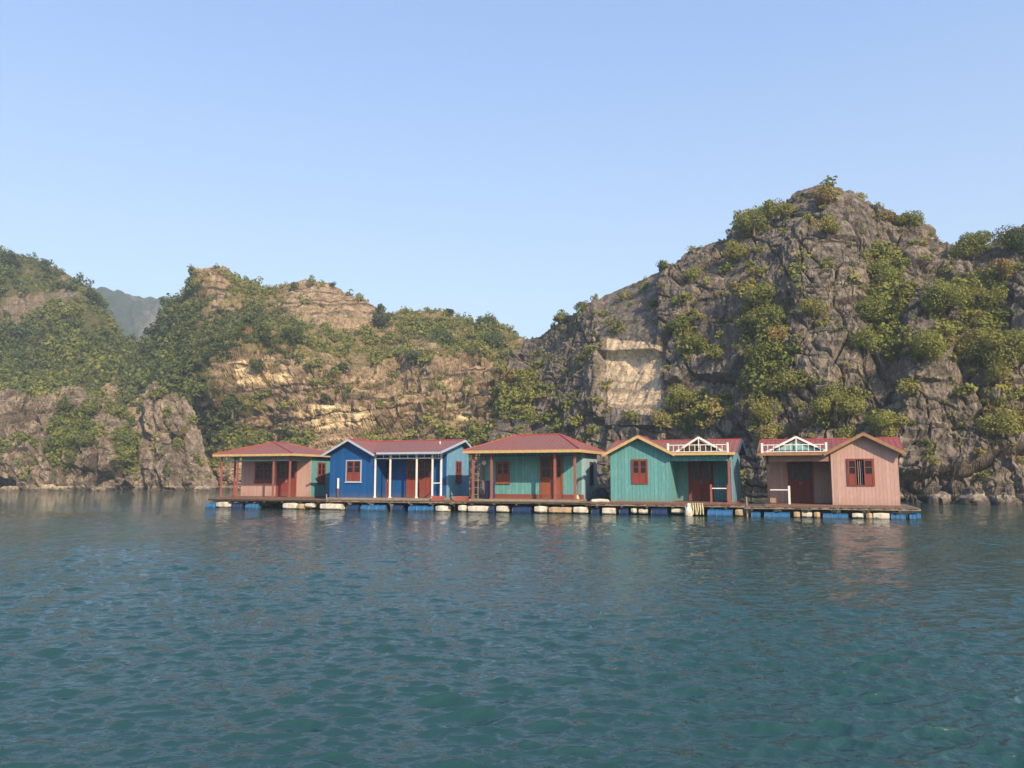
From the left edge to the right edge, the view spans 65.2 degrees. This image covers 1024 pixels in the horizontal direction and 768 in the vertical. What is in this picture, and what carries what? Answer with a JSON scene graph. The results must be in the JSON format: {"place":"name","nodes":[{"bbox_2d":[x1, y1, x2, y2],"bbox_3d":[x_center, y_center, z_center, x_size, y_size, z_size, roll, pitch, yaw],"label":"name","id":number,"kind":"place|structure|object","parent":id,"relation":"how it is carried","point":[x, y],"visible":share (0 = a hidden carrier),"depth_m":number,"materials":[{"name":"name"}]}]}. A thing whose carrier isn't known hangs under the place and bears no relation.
{"place":"outdoors","nodes":[
{"label":"outdoors","id":0,"kind":"place"},
{"bbox_2d":[0,251,123,396],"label":"green hill","id":1,"kind":"structure","parent":0,"point":[13,303],"depth_m":194.75,"materials":[{"name":"stone"}]},
{"bbox_2d":[0,250,22,268],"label":"tree","id":2,"kind":"object","parent":1,"relation":"on","point":[9,258],"visible":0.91,"depth_m":210.15,"materials":[{"name":"green plant"}]},
{"bbox_2d":[0,245,136,400],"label":"woodland","id":3,"kind":"object","parent":1,"relation":"on","point":[61,343],"visible":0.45,"depth_m":183.06,"materials":[{"name":"green plant"}]},
{"bbox_2d":[83,289,103,304],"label":"tree","id":4,"kind":"object","parent":1,"relation":"on","point":[93,295],"visible":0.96,"depth_m":201.95,"materials":[{"name":"green plant"}]},
{"bbox_2d":[0,381,218,490],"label":"shore rock","id":5,"kind":"object","parent":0,"point":[94,466],"visible":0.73,"depth_m":125.41,"materials":[{"name":"grey stone"}]},
{"bbox_2d":[41,436,61,451],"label":"bush","id":6,"kind":"object","parent":5,"relation":"on","point":[49,443],"visible":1,"depth_m":123.44,"materials":[{"name":"green plant"}]},
{"bbox_2d":[53,398,71,415],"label":"bush","id":7,"kind":"object","parent":5,"relation":"on","point":[65,405],"visible":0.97,"depth_m":128.04,"materials":[{"name":"green plant"}]},
{"bbox_2d":[62,429,97,449],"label":"bush","id":8,"kind":"object","parent":5,"relation":"on","point":[80,439],"visible":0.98,"depth_m":123.42,"materials":[{"name":"green plant"}]},
{"bbox_2d":[0,386,211,480],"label":"scrub","id":9,"kind":"object","parent":5,"relation":"on","point":[60,425],"visible":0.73,"depth_m":125.31,"materials":[{"name":"green plant"}]},
{"bbox_2d":[107,405,128,417],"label":"bush","id":10,"kind":"object","parent":5,"relation":"on","point":[115,412],"visible":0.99,"depth_m":132.33,"materials":[{"name":"green plant"}]},
{"bbox_2d":[111,430,142,448],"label":"bush","id":11,"kind":"object","parent":5,"relation":"on","point":[126,439],"visible":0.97,"depth_m":125.09,"materials":[{"name":"green plant"}]},
{"bbox_2d":[92,287,173,342],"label":"distant hill","id":12,"kind":"structure","parent":0,"point":[136,315],"depth_m":618.51,"materials":[{"name":"grey stone"}]},
{"bbox_2d":[212,442,329,498],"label":"float house","id":13,"kind":"structure","parent":0,"point":[278,470],"depth_m":53.12,"materials":[{"name":"pink paint"}]},
{"bbox_2d":[254,462,272,482],"bbox_3d":[-16.692,5.944,53.903,1.439,1.400,0.135,-2,-7,20],"label":"window","id":14,"kind":"structure","parent":13,"relation":"in","point":[263,470],"depth_m":53.87,"materials":[{"name":"red paint"}]},
{"bbox_2d":[276,461,296,495],"bbox_3d":[-14.984,6.305,53.214,1.566,2.317,0.142,-2,-7,20],"label":"door","id":15,"kind":"structure","parent":13,"relation":"in","point":[282,474],"depth_m":53.20,"materials":[{"name":"red paint"}]},
{"bbox_2d":[317,462,325,483],"bbox_3d":[-12.815,6.001,53.767,0.180,1.445,1.000,-2,-7,20],"label":"window","id":16,"kind":"structure","parent":13,"relation":"in","point":[321,470],"depth_m":53.73,"materials":[{"name":"red paint"}]},
{"bbox_2d":[99,265,525,489],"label":"wooded hill","id":17,"kind":"structure","parent":0,"point":[356,415],"depth_m":135.07,"materials":[{"name":"brown stone"}]},
{"bbox_2d":[218,397,241,418],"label":"tree","id":18,"kind":"object","parent":17,"relation":"on","point":[231,405],"visible":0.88,"depth_m":132.98,"materials":[{"name":"green plant"}]},
{"bbox_2d":[247,358,263,371],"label":"tree","id":19,"kind":"object","parent":17,"relation":"on","point":[254,364],"visible":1,"depth_m":135.61,"materials":[{"name":"green plant"}]},
{"bbox_2d":[281,325,304,345],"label":"tree","id":20,"kind":"object","parent":17,"relation":"on","point":[293,332],"visible":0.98,"depth_m":141.96,"materials":[{"name":"green plant"}]},
{"bbox_2d":[83,263,526,473],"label":"scrub","id":21,"kind":"object","parent":17,"relation":"on","point":[155,356],"visible":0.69,"depth_m":155.45,"materials":[{"name":"green plant"}]},
{"bbox_2d":[332,362,348,372],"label":"tree","id":22,"kind":"object","parent":17,"relation":"on","point":[343,367],"visible":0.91,"depth_m":136.93,"materials":[{"name":"green plant"}]},
{"bbox_2d":[371,312,393,326],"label":"tree","id":23,"kind":"object","parent":17,"relation":"on","point":[379,318],"visible":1,"depth_m":171.98,"materials":[{"name":"green plant"}]},
{"bbox_2d":[405,349,422,365],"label":"tree","id":24,"kind":"object","parent":17,"relation":"on","point":[411,359],"visible":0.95,"depth_m":138.32,"materials":[{"name":"green plant"}]},
{"bbox_2d":[431,328,454,345],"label":"tree","id":25,"kind":"object","parent":17,"relation":"on","point":[444,333],"visible":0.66,"depth_m":155.89,"materials":[{"name":"green plant"}]},
{"bbox_2d":[475,312,497,326],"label":"tree","id":26,"kind":"object","parent":17,"relation":"on","point":[490,318],"visible":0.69,"depth_m":167.28,"materials":[{"name":"green plant"}]},
{"bbox_2d":[479,329,505,349],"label":"tree","id":27,"kind":"object","parent":17,"relation":"on","point":[492,338],"visible":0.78,"depth_m":155.12,"materials":[{"name":"green plant"}]},
{"bbox_2d":[0,490,1023,767],"bbox_3d":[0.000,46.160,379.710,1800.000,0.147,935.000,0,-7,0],"label":"water","id":28,"kind":"structure","parent":0,"point":[162,628],"depth_m":10.03,"materials":[{"name":"teal liquid"}]},
{"bbox_2d":[0,486,19,490],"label":"boulder","id":29,"kind":"object","parent":28,"relation":"in","point":[10,488],"visible":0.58,"depth_m":117.92,"materials":[{"name":"grey stone"}]},
{"bbox_2d":[37,484,55,490],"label":"boulder","id":30,"kind":"object","parent":28,"relation":"in","point":[47,487],"visible":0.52,"depth_m":117.73,"materials":[{"name":"grey stone"}]},
{"bbox_2d":[205,498,354,508],"bbox_3d":[-14.747,8.014,53.356,9.274,0.839,5.982,-2,-7,20],"label":"raft","id":31,"kind":"object","parent":28,"relation":"on","point":[304,503],"visible":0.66,"depth_m":51.55,"materials":[{"name":"brown plastic"}]},
{"bbox_2d":[320,498,491,511],"bbox_3d":[-6.145,7.664,50.348,9.802,0.838,6.225,-2,-7,20],"label":"raft","id":32,"kind":"object","parent":28,"relation":"on","point":[417,505],"visible":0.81,"depth_m":47.91,"materials":[{"name":"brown plastic"}]},
{"bbox_2d":[321,438,476,500],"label":"float house","id":33,"kind":"structure","parent":32,"relation":"on","point":[361,469],"depth_m":49.50,"materials":[{"name":"blue paint"}]},
{"bbox_2d":[344,460,361,482],"bbox_3d":[-9.754,5.385,49.290,1.192,1.395,0.180,-2,-7,20],"label":"window","id":34,"kind":"structure","parent":33,"relation":"in","point":[353,468],"depth_m":49.26,"materials":[{"name":"red paint"}]},
{"bbox_2d":[386,459,388,496],"bbox_3d":[-7.959,5.933,50.399,0.568,2.367,0.143,-2,-7,20],"label":"door","id":35,"kind":"structure","parent":33,"relation":"in","point":[387,460],"depth_m":50.30,"materials":[{"name":"red paint"}]},
{"bbox_2d":[406,459,431,497],"bbox_3d":[-5.741,5.837,49.573,1.763,2.367,0.143,-2,-7,20],"label":"door","id":36,"kind":"structure","parent":33,"relation":"in","point":[424,465],"depth_m":49.54,"materials":[{"name":"red paint"}]},
{"bbox_2d":[455,461,462,482],"bbox_3d":[-3.370,5.530,50.318,0.180,1.345,0.900,-2,-7,20],"label":"window","id":37,"kind":"structure","parent":33,"relation":"in","point":[458,463],"depth_m":50.31,"materials":[{"name":"red paint"}]},
{"bbox_2d":[466,500,610,512],"bbox_3d":[1.831,7.280,47.221,7.360,0.838,5.941,-2,-7,20],"label":"raft","id":38,"kind":"object","parent":28,"relation":"on","point":[541,507],"visible":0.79,"depth_m":44.88,"materials":[{"name":"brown plastic"}]},
{"bbox_2d":[591,487,609,500],"bbox_3d":[5.035,6.319,45.756,1.102,0.804,1.006,-6,-9,41],"label":"tarpaulin heap","id":39,"kind":"object","parent":38,"relation":"on","point":[599,493],"visible":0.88,"depth_m":45.48,"materials":[{"name":"blue plastic"}]},
{"bbox_2d":[591,501,753,516],"bbox_3d":[9.112,7.037,44.778,8.067,0.838,6.436,-2,-7,20],"label":"raft","id":40,"kind":"object","parent":28,"relation":"on","point":[725,510],"visible":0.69,"depth_m":42.49,"materials":[{"name":"brown plastic"}]},
{"bbox_2d":[685,503,692,515],"bbox_3d":[9.123,6.512,41.340,0.420,0.710,0.420,-2,-7,20],"label":"jerry can","id":41,"kind":"object","parent":40,"relation":"attached to","point":[688,511],"visible":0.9,"depth_m":41.20,"materials":[{"name":"white plastic"}]},
{"bbox_2d":[690,503,703,514],"bbox_3d":[9.551,6.442,41.318,0.720,0.595,0.343,-2,-7,20],"label":"rope bundle","id":42,"kind":"object","parent":40,"relation":"hanging from","point":[696,511],"visible":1,"depth_m":41.18,"materials":[{"name":"beige fabric"}]},
{"bbox_2d":[744,502,920,519],"bbox_3d":[16.644,6.780,42.035,8.025,0.842,6.520,-2,-7,20],"label":"raft","id":43,"kind":"object","parent":28,"relation":"on","point":[761,508],"visible":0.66,"depth_m":39.49,"materials":[{"name":"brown plastic"}]},
{"bbox_2d":[928,491,953,503],"bbox_3d":[32.281,8.935,60.318,1.564,1.734,2.112,-6,-9,42],"label":"boulder","id":44,"kind":"object","parent":28,"relation":"in","point":[941,497],"visible":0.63,"depth_m":59.73,"materials":[{"name":"grey stone"}]},
{"bbox_2d":[958,485,989,504],"bbox_3d":[34.347,8.741,59.475,2.152,2.373,3.115,-2,-7,18],"label":"boulder","id":45,"kind":"object","parent":28,"relation":"in","point":[970,495],"visible":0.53,"depth_m":58.68,"materials":[{"name":"grey stone"}]},
{"bbox_2d":[992,492,1015,504],"bbox_3d":[36.006,8.708,58.594,1.999,1.550,1.317,4,-8,-33],"label":"boulder","id":46,"kind":"object","parent":28,"relation":"in","point":[1002,498],"visible":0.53,"depth_m":58.18,"materials":[{"name":"grey stone"}]},
{"bbox_2d":[0,0,1023,338],"label":"sky","id":47,"kind":"structure","parent":0,"point":[518,162],"materials":[{"name":"blue"}]},
{"bbox_2d":[463,433,604,501],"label":"float house","id":48,"kind":"structure","parent":0,"point":[554,467],"depth_m":46.48,"materials":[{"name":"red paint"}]},
{"bbox_2d":[484,480,494,498],"bbox_3d":[-1.299,6.131,46.460,0.630,1.060,0.630,-2,-7,20],"label":"barrel","id":49,"kind":"object","parent":48,"relation":"on","point":[487,489],"visible":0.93,"depth_m":46.24,"materials":[{"name":"blue plastic"}]},
{"bbox_2d":[495,462,510,483],"bbox_3d":[-0.539,5.271,47.446,0.962,1.295,0.180,-2,-7,20],"label":"window","id":50,"kind":"structure","parent":48,"relation":"in","point":[502,468],"depth_m":47.41,"materials":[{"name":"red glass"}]},
{"bbox_2d":[540,457,562,496],"bbox_3d":[2.302,5.440,46.375,1.384,2.417,0.143,-2,-7,20],"label":"door","id":51,"kind":"structure","parent":48,"relation":"in","point":[546,463],"depth_m":46.37,"materials":[{"name":"red paint"}]},
{"bbox_2d":[590,462,594,484],"bbox_3d":[4.691,5.281,47.312,0.180,1.345,0.800,-2,-7,20],"label":"window","id":52,"kind":"structure","parent":48,"relation":"in","point":[591,463],"depth_m":47.30,"materials":[{"name":"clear glass"}]},
{"bbox_2d":[602,435,746,503],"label":"float house","id":53,"kind":"structure","parent":0,"point":[696,470],"depth_m":43.44,"materials":[{"name":"teal paint"}]},
{"bbox_2d":[631,459,647,483],"bbox_3d":[6.920,4.744,43.324,0.884,1.340,0.135,-2,-7,20],"label":"window","id":54,"kind":"structure","parent":53,"relation":"in","point":[639,467],"depth_m":43.28,"materials":[{"name":"red paint"}]},
{"bbox_2d":[688,461,713,500],"bbox_3d":[10.523,5.326,44.529,1.368,2.317,0.143,-2,-7,20],"label":"door","id":55,"kind":"structure","parent":53,"relation":"in","point":[700,475],"depth_m":44.49,"materials":[{"name":"red paint"}]},
{"bbox_2d":[464,184,1023,503],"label":"limestone cliff","id":56,"kind":"structure","parent":0,"point":[634,363],"depth_m":82.30,"materials":[{"name":"grey stone"}]},
{"bbox_2d":[552,309,569,323],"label":"bush","id":57,"kind":"object","parent":56,"relation":"on","point":[559,316],"visible":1,"depth_m":113.06,"materials":[{"name":"green plant"}]},
{"bbox_2d":[574,300,587,311],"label":"bush","id":58,"kind":"object","parent":56,"relation":"on","point":[582,304],"visible":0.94,"depth_m":110.14,"materials":[{"name":"green plant"}]},
{"bbox_2d":[621,409,638,423],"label":"bush","id":59,"kind":"object","parent":56,"relation":"on","point":[629,415],"visible":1,"depth_m":86.63,"materials":[{"name":"green plant"}]},
{"bbox_2d":[649,407,672,429],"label":"bush","id":60,"kind":"object","parent":56,"relation":"on","point":[660,417],"visible":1,"depth_m":82.36,"materials":[{"name":"green plant"}]},
{"bbox_2d":[657,260,668,270],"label":"bush","id":61,"kind":"object","parent":56,"relation":"on","point":[661,267],"visible":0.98,"depth_m":97.88,"materials":[{"name":"green plant"}]},
{"bbox_2d":[668,312,690,332],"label":"bush","id":62,"kind":"object","parent":56,"relation":"on","point":[685,323],"visible":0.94,"depth_m":87.96,"materials":[{"name":"green plant"}]},
{"bbox_2d":[662,383,698,410],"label":"bush","id":63,"kind":"object","parent":56,"relation":"on","point":[682,395],"visible":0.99,"depth_m":82.75,"materials":[{"name":"green plant"}]},
{"bbox_2d":[684,266,703,282],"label":"bush","id":64,"kind":"object","parent":56,"relation":"on","point":[692,274],"visible":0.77,"depth_m":94.12,"materials":[{"name":"green plant"}]},
{"bbox_2d":[684,334,708,353],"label":"bush","id":65,"kind":"object","parent":56,"relation":"on","point":[699,344],"visible":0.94,"depth_m":84.80,"materials":[{"name":"green plant"}]},
{"bbox_2d":[703,343,722,359],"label":"bush","id":66,"kind":"object","parent":56,"relation":"on","point":[712,352],"visible":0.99,"depth_m":82.38,"materials":[{"name":"green plant"}]},
{"bbox_2d":[723,239,749,261],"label":"bush","id":67,"kind":"object","parent":56,"relation":"on","point":[736,250],"visible":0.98,"depth_m":91.78,"materials":[{"name":"green plant"}]},
{"bbox_2d":[450,175,1023,482],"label":"scrub","id":68,"kind":"object","parent":56,"relation":"on","point":[518,399],"visible":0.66,"depth_m":79.07,"materials":[{"name":"green plant"}]},
{"bbox_2d":[732,210,766,238],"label":"bush","id":69,"kind":"object","parent":56,"relation":"on","point":[746,222],"visible":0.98,"depth_m":93.08,"materials":[{"name":"green plant"}]},
{"bbox_2d":[742,280,775,307],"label":"bush","id":70,"kind":"object","parent":56,"relation":"on","point":[755,293],"visible":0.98,"depth_m":80.93,"materials":[{"name":"green plant"}]},
{"bbox_2d":[742,333,776,366],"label":"bush","id":71,"kind":"object","parent":56,"relation":"on","point":[752,355],"visible":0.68,"depth_m":76.08,"materials":[{"name":"green plant"}]},
{"bbox_2d":[743,304,783,331],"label":"bush","id":72,"kind":"object","parent":56,"relation":"on","point":[751,315],"visible":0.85,"depth_m":79.50,"materials":[{"name":"green plant"}]},
{"bbox_2d":[746,391,783,427],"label":"bush","id":73,"kind":"object","parent":56,"relation":"on","point":[760,410],"visible":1,"depth_m":72.33,"materials":[{"name":"green plant"}]},
{"bbox_2d":[755,421,783,439],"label":"bush","id":74,"kind":"object","parent":56,"relation":"on","point":[768,431],"visible":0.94,"depth_m":70.47,"materials":[{"name":"green plant"}]},
{"bbox_2d":[757,198,783,217],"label":"bush","id":75,"kind":"object","parent":56,"relation":"on","point":[770,207],"visible":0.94,"depth_m":93.52,"materials":[{"name":"green plant"}]},
{"bbox_2d":[765,325,786,341],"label":"bush","id":76,"kind":"object","parent":56,"relation":"on","point":[773,333],"visible":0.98,"depth_m":75.43,"materials":[{"name":"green plant"}]},
{"bbox_2d":[766,369,808,391],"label":"bush","id":77,"kind":"object","parent":56,"relation":"on","point":[790,379],"visible":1,"depth_m":71.90,"materials":[{"name":"green plant"}]},
{"bbox_2d":[778,202,797,216],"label":"bush","id":78,"kind":"object","parent":56,"relation":"on","point":[783,210],"visible":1,"depth_m":91.67,"materials":[{"name":"green plant"}]},
{"bbox_2d":[797,298,828,318],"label":"bush","id":79,"kind":"object","parent":56,"relation":"on","point":[807,308],"visible":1,"depth_m":75.78,"materials":[{"name":"green plant"}]},
{"bbox_2d":[815,315,830,326],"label":"bush","id":80,"kind":"object","parent":56,"relation":"on","point":[823,322],"visible":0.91,"depth_m":75.03,"materials":[{"name":"green plant"}]},
{"bbox_2d":[811,183,835,205],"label":"bush","id":81,"kind":"object","parent":56,"relation":"on","point":[823,196],"visible":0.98,"depth_m":88.28,"materials":[{"name":"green plant"}]},
{"bbox_2d":[811,213,840,235],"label":"bush","id":82,"kind":"object","parent":56,"relation":"on","point":[828,224],"visible":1,"depth_m":82.54,"materials":[{"name":"green plant"}]},
{"bbox_2d":[807,381,868,420],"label":"bush","id":83,"kind":"object","parent":56,"relation":"on","point":[833,401],"visible":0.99,"depth_m":69.23,"materials":[{"name":"green plant"}]},
{"bbox_2d":[834,423,859,437],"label":"bush","id":84,"kind":"object","parent":56,"relation":"on","point":[845,434],"visible":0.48,"depth_m":67.18,"materials":[{"name":"green plant"}]},
{"bbox_2d":[848,325,886,353],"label":"bush","id":85,"kind":"object","parent":56,"relation":"on","point":[868,342],"visible":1,"depth_m":70.74,"materials":[{"name":"green plant"}]},
{"bbox_2d":[850,291,890,325],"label":"bush","id":86,"kind":"object","parent":56,"relation":"on","point":[872,310],"visible":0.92,"depth_m":74.43,"materials":[{"name":"green plant"}]},
{"bbox_2d":[871,240,896,259],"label":"bush","id":87,"kind":"object","parent":56,"relation":"on","point":[884,253],"visible":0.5,"depth_m":83.52,"materials":[{"name":"green plant"}]},
{"bbox_2d":[867,257,902,285],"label":"bush","id":88,"kind":"object","parent":56,"relation":"on","point":[887,273],"visible":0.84,"depth_m":78.33,"materials":[{"name":"green plant"}]},
{"bbox_2d":[873,209,896,221],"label":"bush","id":89,"kind":"object","parent":56,"relation":"on","point":[887,216],"visible":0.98,"depth_m":87.35,"materials":[{"name":"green plant"}]},
{"bbox_2d":[870,411,909,437],"bbox_3d":[30.579,3.470,64.857,2.903,2.508,2.818,-5,-8,37],"label":"bush","id":90,"kind":"object","parent":56,"relation":"on","point":[885,429],"visible":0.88,"depth_m":64.65,"materials":[{"name":"green plant"}]},
{"bbox_2d":[895,378,920,395],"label":"bush","id":91,"kind":"object","parent":56,"relation":"on","point":[908,388],"visible":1,"depth_m":66.77,"materials":[{"name":"green plant"}]},
{"bbox_2d":[891,209,925,228],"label":"bush","id":92,"kind":"object","parent":56,"relation":"on","point":[906,218],"visible":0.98,"depth_m":87.08,"materials":[{"name":"green plant"}]},
{"bbox_2d":[909,328,947,363],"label":"bush","id":93,"kind":"object","parent":56,"relation":"on","point":[928,344],"visible":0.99,"depth_m":66.35,"materials":[{"name":"green plant"}]},
{"bbox_2d":[923,455,939,465],"bbox_3d":[33.010,6.021,62.832,1.189,0.926,1.105,3,-7,-25],"label":"bush","id":94,"kind":"object","parent":56,"relation":"on","point":[930,460],"visible":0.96,"depth_m":62.76,"materials":[{"name":"green plant"}]},
{"bbox_2d":[919,276,971,314],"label":"bush","id":95,"kind":"object","parent":56,"relation":"on","point":[943,293],"visible":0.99,"depth_m":70.49,"materials":[{"name":"green plant"}]},
{"bbox_2d":[949,229,994,259],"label":"bush","id":96,"kind":"object","parent":56,"relation":"on","point":[973,241],"visible":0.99,"depth_m":84.64,"materials":[{"name":"green plant"}]},
{"bbox_2d":[958,326,997,359],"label":"bush","id":97,"kind":"object","parent":56,"relation":"on","point":[976,343],"visible":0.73,"depth_m":67.91,"materials":[{"name":"green plant"}]},
{"bbox_2d":[973,445,987,455],"bbox_3d":[36.497,5.204,62.302,1.019,0.889,0.977,-4,-8,33],"label":"bush","id":98,"kind":"object","parent":56,"relation":"on","point":[980,451],"visible":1,"depth_m":62.22,"materials":[{"name":"green plant"}]},
{"bbox_2d":[976,284,1008,309],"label":"bush","id":99,"kind":"object","parent":56,"relation":"on","point":[992,293],"visible":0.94,"depth_m":72.17,"materials":[{"name":"green plant"}]},
{"bbox_2d":[974,407,1023,436],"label":"bush","id":100,"kind":"object","parent":56,"relation":"on","point":[1003,421],"visible":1,"depth_m":63.42,"materials":[{"name":"green plant"}]},
{"bbox_2d":[984,363,1013,383],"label":"bush","id":101,"kind":"object","parent":56,"relation":"on","point":[998,372],"visible":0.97,"depth_m":65.50,"materials":[{"name":"green plant"}]},
{"bbox_2d":[980,258,1020,280],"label":"bush","id":102,"kind":"object","parent":56,"relation":"on","point":[1007,267],"visible":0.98,"depth_m":74.43,"materials":[{"name":"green plant"}]},
{"bbox_2d":[978,326,1023,367],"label":"bush","id":103,"kind":"object","parent":56,"relation":"on","point":[1011,343],"visible":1,"depth_m":65.64,"materials":[{"name":"green plant"}]},
{"bbox_2d":[991,224,1023,260],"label":"tree","id":104,"kind":"object","parent":56,"relation":"on","point":[1014,239],"visible":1,"depth_m":81.29,"materials":[{"name":"green plant"}]},
{"bbox_2d":[757,432,906,506],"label":"float house","id":105,"kind":"structure","parent":0,"point":[860,470],"depth_m":40.12,"materials":[{"name":"pink paint"}]},
{"bbox_2d":[787,461,813,502],"bbox_3d":[15.385,5.169,42.663,1.269,2.317,0.143,-2,-7,20],"label":"door","id":106,"kind":"structure","parent":105,"relation":"in","point":[803,492],"depth_m":42.61,"materials":[{"name":"red paint"}]},
{"bbox_2d":[846,459,874,485],"bbox_3d":[17.189,4.355,39.454,1.239,1.340,0.165,-2,-7,20],"label":"window","id":107,"kind":"structure","parent":105,"relation":"in","point":[869,476],"depth_m":39.40,"materials":[{"name":"red paint"}]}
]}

